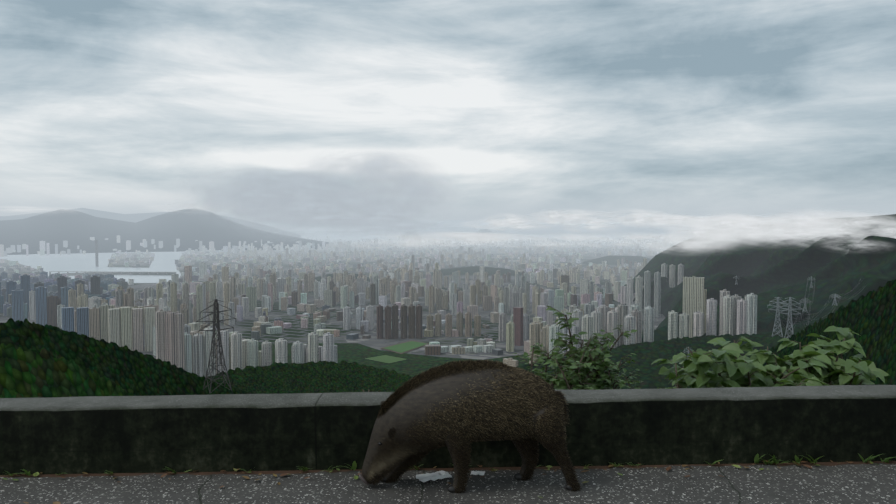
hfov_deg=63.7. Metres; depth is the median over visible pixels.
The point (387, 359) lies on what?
pitch ground
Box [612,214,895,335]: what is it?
hill
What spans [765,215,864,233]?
cloud
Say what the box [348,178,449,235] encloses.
cloud
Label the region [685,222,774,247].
cloud
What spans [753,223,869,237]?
cloud
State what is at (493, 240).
cloud
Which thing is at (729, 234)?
cloud
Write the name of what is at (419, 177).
cloud
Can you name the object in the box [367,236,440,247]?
cloud
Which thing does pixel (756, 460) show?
weedy grass
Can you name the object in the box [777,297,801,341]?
pylon
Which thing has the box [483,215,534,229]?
cloud
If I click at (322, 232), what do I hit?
island ground
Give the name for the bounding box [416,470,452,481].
paper litter
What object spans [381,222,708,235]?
hill range
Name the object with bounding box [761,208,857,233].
cloud
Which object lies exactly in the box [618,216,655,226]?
cloud
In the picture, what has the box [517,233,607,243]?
cloud
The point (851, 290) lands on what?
power line
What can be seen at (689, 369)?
broad shrub
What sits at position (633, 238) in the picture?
cloud
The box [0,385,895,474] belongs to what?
parapet wall
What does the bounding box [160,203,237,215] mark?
cloud
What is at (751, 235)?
cloud
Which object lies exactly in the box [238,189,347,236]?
cloud
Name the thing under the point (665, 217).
cloud
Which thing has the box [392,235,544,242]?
cloud
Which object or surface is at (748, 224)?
cloud
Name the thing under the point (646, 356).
hill
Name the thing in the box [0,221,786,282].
sea
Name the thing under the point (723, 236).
cloud
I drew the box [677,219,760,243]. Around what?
cloud
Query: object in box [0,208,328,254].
hk island hill
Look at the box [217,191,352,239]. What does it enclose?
cloud
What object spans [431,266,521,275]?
hill knoll
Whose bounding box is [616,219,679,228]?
cloud
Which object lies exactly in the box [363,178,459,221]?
cloud
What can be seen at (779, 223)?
cloud
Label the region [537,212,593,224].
cloud
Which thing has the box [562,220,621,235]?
cloud
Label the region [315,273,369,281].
hill knoll
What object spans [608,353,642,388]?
sprig shrub
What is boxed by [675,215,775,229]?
cloud
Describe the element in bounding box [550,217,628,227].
cloud
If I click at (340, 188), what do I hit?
cloud
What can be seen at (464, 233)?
cloud
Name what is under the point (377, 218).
cloud
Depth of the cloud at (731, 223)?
3010.72 m
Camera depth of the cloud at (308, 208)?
9055.33 m
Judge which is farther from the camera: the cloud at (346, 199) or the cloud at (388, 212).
the cloud at (346, 199)
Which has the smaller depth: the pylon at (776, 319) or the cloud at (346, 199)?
the pylon at (776, 319)
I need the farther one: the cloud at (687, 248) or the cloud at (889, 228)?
the cloud at (687, 248)
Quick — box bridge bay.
[49,271,175,273]
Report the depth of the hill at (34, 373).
202.73 m
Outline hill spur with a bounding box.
[641,269,895,341]
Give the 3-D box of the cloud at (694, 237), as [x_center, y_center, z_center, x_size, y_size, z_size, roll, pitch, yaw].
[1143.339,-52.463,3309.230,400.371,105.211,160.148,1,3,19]
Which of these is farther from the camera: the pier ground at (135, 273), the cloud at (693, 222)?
the pier ground at (135, 273)
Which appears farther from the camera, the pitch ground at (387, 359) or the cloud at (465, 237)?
the cloud at (465, 237)
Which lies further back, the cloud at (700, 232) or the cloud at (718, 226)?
the cloud at (718, 226)
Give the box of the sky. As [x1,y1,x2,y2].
[0,0,895,220]
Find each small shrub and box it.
[513,343,619,389]
[523,306,619,389]
[552,325,637,389]
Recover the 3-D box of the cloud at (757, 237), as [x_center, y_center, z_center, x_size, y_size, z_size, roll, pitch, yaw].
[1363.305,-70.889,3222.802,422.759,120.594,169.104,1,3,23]
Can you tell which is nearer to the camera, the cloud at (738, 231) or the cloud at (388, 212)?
the cloud at (738, 231)
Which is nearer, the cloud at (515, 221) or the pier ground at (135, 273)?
the pier ground at (135, 273)
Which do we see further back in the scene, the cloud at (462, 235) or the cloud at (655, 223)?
the cloud at (655, 223)
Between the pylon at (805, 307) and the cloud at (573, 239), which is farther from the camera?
the cloud at (573, 239)
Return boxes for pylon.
[196,299,235,392]
[767,297,788,335]
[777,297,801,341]
[801,298,810,312]
[829,294,840,305]
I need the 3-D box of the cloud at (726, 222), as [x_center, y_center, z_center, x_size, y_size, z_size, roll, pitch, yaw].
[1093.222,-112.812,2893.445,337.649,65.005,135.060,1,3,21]
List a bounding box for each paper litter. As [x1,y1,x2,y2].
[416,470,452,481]
[470,471,484,474]
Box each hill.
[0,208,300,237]
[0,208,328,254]
[0,318,248,395]
[0,343,133,397]
[207,360,411,393]
[517,322,817,389]
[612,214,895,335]
[676,279,895,387]
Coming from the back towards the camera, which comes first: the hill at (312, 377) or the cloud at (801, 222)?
the cloud at (801, 222)
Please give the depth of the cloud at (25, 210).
9605.01 m
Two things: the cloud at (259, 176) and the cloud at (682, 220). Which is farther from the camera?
the cloud at (682, 220)
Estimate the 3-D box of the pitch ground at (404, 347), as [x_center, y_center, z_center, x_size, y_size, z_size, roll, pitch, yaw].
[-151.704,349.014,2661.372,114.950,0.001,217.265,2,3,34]
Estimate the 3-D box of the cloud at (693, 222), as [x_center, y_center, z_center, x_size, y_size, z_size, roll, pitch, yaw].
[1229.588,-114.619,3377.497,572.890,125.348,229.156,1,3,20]
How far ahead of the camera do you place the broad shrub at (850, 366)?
6.41 m
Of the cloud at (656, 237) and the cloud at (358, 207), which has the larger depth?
the cloud at (358, 207)
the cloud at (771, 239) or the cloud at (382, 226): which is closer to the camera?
the cloud at (771, 239)
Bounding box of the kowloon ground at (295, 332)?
[0,242,673,372]
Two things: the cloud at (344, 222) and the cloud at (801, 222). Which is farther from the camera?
the cloud at (344, 222)
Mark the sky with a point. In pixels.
(694, 108)
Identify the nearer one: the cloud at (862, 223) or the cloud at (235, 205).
the cloud at (862, 223)
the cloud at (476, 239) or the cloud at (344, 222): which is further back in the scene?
the cloud at (476, 239)
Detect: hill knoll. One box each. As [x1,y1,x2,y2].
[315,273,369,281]
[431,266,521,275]
[582,255,650,264]
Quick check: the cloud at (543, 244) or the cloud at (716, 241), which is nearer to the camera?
the cloud at (716, 241)
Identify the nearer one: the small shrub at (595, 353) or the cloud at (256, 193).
the small shrub at (595, 353)
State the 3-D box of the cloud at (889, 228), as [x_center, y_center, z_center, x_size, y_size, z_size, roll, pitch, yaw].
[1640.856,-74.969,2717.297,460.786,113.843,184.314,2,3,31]
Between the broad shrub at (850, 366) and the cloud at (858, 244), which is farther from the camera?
the cloud at (858, 244)
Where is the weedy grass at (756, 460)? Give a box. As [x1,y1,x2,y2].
[6,454,895,475]
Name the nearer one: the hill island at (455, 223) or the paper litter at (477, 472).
the paper litter at (477, 472)
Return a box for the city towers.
[0,235,757,376]
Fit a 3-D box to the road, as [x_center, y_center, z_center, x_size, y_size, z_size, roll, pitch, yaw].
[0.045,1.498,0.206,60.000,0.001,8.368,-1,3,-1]
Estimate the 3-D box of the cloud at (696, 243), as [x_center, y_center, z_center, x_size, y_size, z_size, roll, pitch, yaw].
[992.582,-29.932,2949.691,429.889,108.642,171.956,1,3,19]
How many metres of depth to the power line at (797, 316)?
933.55 m
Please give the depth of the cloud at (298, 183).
9377.49 m
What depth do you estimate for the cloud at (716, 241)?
3011.88 m
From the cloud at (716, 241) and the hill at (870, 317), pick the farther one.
the cloud at (716, 241)
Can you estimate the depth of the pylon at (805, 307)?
1707.70 m
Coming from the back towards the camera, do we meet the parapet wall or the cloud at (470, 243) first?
the cloud at (470, 243)
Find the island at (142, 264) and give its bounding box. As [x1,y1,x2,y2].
[107,252,151,267]
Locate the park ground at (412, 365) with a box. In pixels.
[258,343,528,376]
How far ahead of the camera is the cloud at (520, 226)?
9606.78 m
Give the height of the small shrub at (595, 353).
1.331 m
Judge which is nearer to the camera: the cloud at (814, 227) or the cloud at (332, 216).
the cloud at (814, 227)
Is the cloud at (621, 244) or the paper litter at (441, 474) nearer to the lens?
the paper litter at (441, 474)
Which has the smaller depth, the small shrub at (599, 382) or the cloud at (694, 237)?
the small shrub at (599, 382)
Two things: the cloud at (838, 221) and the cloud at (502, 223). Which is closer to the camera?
the cloud at (838, 221)
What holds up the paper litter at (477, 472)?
on the road
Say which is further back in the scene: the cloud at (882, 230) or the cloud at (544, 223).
the cloud at (544, 223)
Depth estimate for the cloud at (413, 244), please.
10254.27 m
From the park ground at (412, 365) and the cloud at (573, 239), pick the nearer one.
the park ground at (412, 365)
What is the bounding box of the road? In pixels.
[0,461,895,503]
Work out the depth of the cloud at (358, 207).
10964.93 m
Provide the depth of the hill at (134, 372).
385.11 m
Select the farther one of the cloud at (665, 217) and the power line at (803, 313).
the cloud at (665, 217)
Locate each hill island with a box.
[401,231,421,240]
[431,220,475,228]
[475,229,493,238]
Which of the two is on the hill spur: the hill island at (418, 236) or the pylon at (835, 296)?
the pylon at (835, 296)
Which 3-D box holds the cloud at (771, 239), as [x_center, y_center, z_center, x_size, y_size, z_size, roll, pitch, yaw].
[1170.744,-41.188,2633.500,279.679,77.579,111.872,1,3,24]
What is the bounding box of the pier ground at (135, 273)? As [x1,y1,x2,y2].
[61,272,174,275]
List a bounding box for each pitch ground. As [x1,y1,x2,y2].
[365,355,405,362]
[384,341,426,352]
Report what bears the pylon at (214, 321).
on the hill at (134, 372)
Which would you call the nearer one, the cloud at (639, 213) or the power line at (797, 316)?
the power line at (797, 316)
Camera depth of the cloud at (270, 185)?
9525.58 m
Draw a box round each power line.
[769,296,838,324]
[777,302,810,331]
[830,281,865,299]
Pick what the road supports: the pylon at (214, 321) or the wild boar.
the wild boar
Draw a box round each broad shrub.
[651,355,731,388]
[670,336,827,387]
[753,326,888,385]
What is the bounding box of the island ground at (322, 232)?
[266,225,356,237]
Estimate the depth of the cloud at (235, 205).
9952.58 m
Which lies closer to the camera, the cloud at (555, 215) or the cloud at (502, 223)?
the cloud at (555, 215)
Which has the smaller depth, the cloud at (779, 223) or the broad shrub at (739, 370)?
the broad shrub at (739, 370)
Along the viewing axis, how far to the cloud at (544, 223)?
12061.85 m
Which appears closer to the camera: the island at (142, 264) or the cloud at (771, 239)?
the cloud at (771, 239)
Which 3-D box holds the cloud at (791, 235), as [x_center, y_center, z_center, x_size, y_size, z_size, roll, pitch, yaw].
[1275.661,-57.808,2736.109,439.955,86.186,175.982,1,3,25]
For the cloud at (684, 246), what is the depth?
3074.39 m
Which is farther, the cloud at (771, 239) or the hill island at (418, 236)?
the hill island at (418, 236)
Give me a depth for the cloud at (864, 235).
2528.94 m
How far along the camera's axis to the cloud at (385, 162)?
9524.89 m
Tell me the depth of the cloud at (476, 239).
9781.17 m
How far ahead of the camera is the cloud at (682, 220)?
10903.90 m
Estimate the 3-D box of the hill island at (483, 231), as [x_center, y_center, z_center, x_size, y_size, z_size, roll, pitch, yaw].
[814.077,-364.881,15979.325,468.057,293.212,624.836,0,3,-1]
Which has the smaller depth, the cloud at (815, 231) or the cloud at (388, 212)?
the cloud at (815, 231)
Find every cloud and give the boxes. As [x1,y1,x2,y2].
[3,207,81,215]
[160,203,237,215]
[170,172,338,232]
[172,167,331,209]
[185,190,291,220]
[188,183,301,218]
[192,167,365,222]
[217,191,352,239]
[218,197,373,230]
[221,189,406,218]
[230,166,370,224]
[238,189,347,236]
[259,213,392,228]
[270,182,405,228]
[276,157,437,213]
[286,155,436,206]
[292,217,376,230]
[308,196,431,232]
[309,222,434,235]
[317,214,412,227]
[321,202,434,239]
[340,220,459,233]
[347,238,469,248]
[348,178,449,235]
[361,168,459,209]
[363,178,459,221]
[365,231,526,240]
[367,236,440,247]
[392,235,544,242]
[399,233,530,239]
[401,231,522,243]
[406,231,542,243]
[432,238,511,247]
[452,236,521,243]
[453,220,534,231]
[481,223,554,231]
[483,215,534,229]
[483,218,540,224]
[492,241,595,248]
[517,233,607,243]
[525,209,574,226]
[527,209,615,225]
[528,219,558,227]
[529,235,608,244]
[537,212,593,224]
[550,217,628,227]
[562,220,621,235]
[562,233,694,241]
[572,239,658,249]
[583,235,673,241]
[597,211,667,225]
[607,214,698,228]
[608,235,685,243]
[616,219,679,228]
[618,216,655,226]
[634,213,712,230]
[634,215,700,222]
[639,240,730,255]
[642,233,744,256]
[644,239,732,253]
[656,214,762,238]
[656,224,759,251]
[661,221,724,248]
[665,231,737,250]
[674,226,781,245]
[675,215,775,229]
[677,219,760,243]
[680,214,793,237]
[683,216,763,231]
[684,215,802,239]
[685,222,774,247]
[686,213,773,238]
[692,233,739,249]
[701,226,790,244]
[705,227,804,248]
[724,225,847,247]
[735,216,808,232]
[738,231,801,247]
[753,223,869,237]
[755,213,853,238]
[758,213,844,236]
[759,225,861,241]
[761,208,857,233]
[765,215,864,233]
[775,209,894,228]
[788,225,878,245]
[797,211,894,240]
[818,237,882,252]
[822,217,895,238]
[843,232,895,244]
[865,220,895,237]
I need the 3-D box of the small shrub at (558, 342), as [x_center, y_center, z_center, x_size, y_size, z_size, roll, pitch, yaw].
[1.029,1.209,5.908,0.775,1.514,0.773,-1,3,-1]
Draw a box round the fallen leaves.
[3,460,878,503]
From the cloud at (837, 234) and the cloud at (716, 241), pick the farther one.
the cloud at (716, 241)
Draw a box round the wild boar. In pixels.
[359,359,581,492]
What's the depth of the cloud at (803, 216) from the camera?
3268.74 m
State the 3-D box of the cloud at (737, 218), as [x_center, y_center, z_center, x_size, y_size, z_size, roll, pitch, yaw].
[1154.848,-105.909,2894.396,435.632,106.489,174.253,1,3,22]

